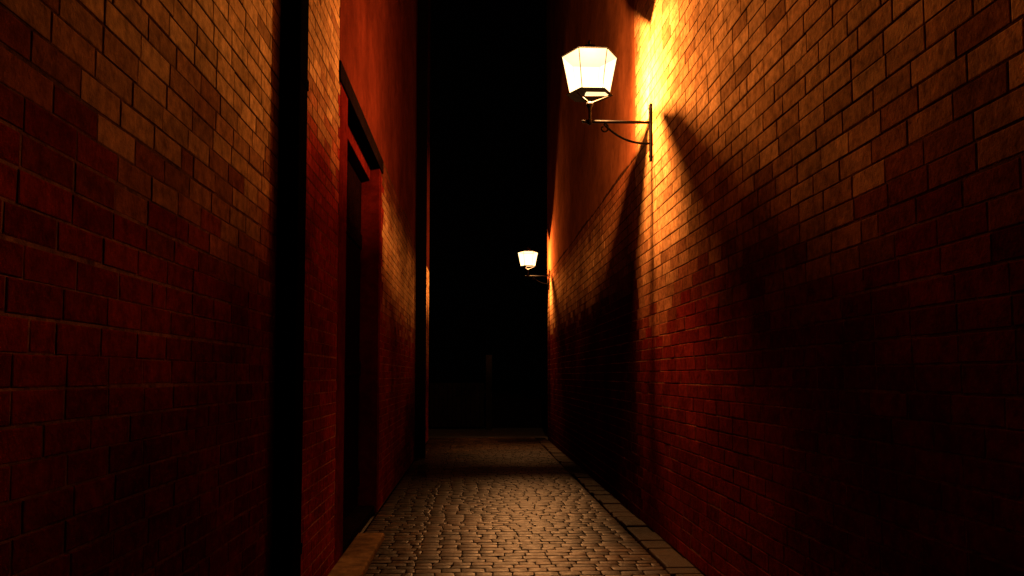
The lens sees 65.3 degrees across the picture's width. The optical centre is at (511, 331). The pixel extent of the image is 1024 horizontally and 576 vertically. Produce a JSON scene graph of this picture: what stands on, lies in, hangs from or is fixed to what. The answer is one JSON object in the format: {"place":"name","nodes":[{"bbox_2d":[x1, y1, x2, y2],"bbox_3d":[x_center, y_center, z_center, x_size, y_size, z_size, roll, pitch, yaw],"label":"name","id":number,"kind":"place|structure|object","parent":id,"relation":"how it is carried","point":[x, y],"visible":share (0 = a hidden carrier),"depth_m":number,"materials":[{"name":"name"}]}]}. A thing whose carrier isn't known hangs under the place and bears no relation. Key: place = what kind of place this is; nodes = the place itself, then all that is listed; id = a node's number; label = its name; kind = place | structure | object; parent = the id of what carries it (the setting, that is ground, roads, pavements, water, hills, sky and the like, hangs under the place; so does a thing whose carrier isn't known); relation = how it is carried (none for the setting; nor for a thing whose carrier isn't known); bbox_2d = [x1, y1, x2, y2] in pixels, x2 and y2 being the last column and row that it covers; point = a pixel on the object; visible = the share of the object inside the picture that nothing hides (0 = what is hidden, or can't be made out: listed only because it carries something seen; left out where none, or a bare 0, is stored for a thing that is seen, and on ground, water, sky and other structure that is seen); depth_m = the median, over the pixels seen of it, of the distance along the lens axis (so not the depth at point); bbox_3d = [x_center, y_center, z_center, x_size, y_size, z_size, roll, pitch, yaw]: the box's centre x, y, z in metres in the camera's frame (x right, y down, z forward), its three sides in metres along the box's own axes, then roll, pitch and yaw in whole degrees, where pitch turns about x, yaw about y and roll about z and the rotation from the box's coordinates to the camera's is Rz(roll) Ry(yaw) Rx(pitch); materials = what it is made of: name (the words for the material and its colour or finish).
{"place":"outdoors","nodes":[
{"label":"outdoors","id":0,"kind":"place"},
{"bbox_2d":[0,0,430,575],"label":"brick building","id":1,"kind":"structure","parent":0,"point":[139,170],"depth_m":2.99,"materials":[{"name":"brick"}]},
{"bbox_2d":[272,0,308,575],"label":"downpipe","id":2,"kind":"object","parent":1,"relation":"attached to","point":[287,543],"visible":1,"depth_m":4.30,"materials":[{"name":"black metal"}]},
{"bbox_2d":[343,158,361,520],"bbox_3d":[-1.646,0.048,7.704,0.070,3.585,2.256,0,-3,-3],"label":"door","id":3,"kind":"structure","parent":1,"relation":"in","point":[351,479],"depth_m":8.28,"materials":[{"name":"paint"}]},
{"bbox_2d":[415,0,427,457],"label":"downpipe","id":4,"kind":"object","parent":1,"relation":"attached to","point":[421,247],"visible":1,"depth_m":14.58,"materials":[{"name":"black metal"}]},
{"bbox_2d":[430,355,491,429],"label":"wooden gate","id":5,"kind":"structure","parent":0,"point":[449,406],"depth_m":22.85,"materials":[{"name":"black wood"}]},
{"bbox_2d":[428,399,547,427],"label":"boundary wall","id":6,"kind":"structure","parent":0,"point":[519,413],"depth_m":23.53,"materials":[{"name":"black"}]},
{"bbox_2d":[428,0,547,379],"label":"sky","id":7,"kind":"structure","parent":0,"point":[488,58],"materials":[{"name":"black"}]},
{"bbox_2d":[363,437,701,575],"bbox_3d":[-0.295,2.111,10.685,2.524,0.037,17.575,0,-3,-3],"label":"cobbled road","id":8,"kind":"structure","parent":0,"point":[579,496],"depth_m":8.24,"materials":[{"name":"stone"}]},
{"bbox_2d":[327,533,383,575],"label":"doorstep","id":9,"kind":"object","parent":8,"relation":"on","point":[358,556],"depth_m":6.37,"materials":[{"name":"stone"}]},
{"bbox_2d":[538,440,703,575],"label":"kerb","id":10,"kind":"structure","parent":8,"relation":"on","point":[673,562],"depth_m":7.98,"materials":[{"name":"stone"}]},
{"bbox_2d":[360,380,704,575],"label":"ground","id":11,"kind":"structure","parent":0,"point":[519,389],"depth_m":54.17,"materials":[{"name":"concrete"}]},
{"bbox_2d":[547,0,1023,575],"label":"brick building","id":12,"kind":"structure","parent":11,"relation":"on","point":[785,308],"depth_m":4.32,"materials":[{"name":"brick"}]},
{"bbox_2d":[518,247,549,289],"bbox_3d":[0.497,-1.450,18.354,0.732,1.012,0.404,0,-3,-3],"label":"wall lamp","id":13,"kind":"object","parent":12,"relation":"attached to","point":[527,250],"visible":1,"depth_m":18.34,"materials":[{"name":"black metal"}]},
{"bbox_2d":[562,40,651,161],"bbox_3d":[0.926,-2.268,7.842,0.886,1.205,0.482,0,-3,-3],"label":"wall lamp","id":14,"kind":"object","parent":12,"relation":"attached to","point":[589,54],"visible":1,"depth_m":7.82,"materials":[{"name":"black metal"}]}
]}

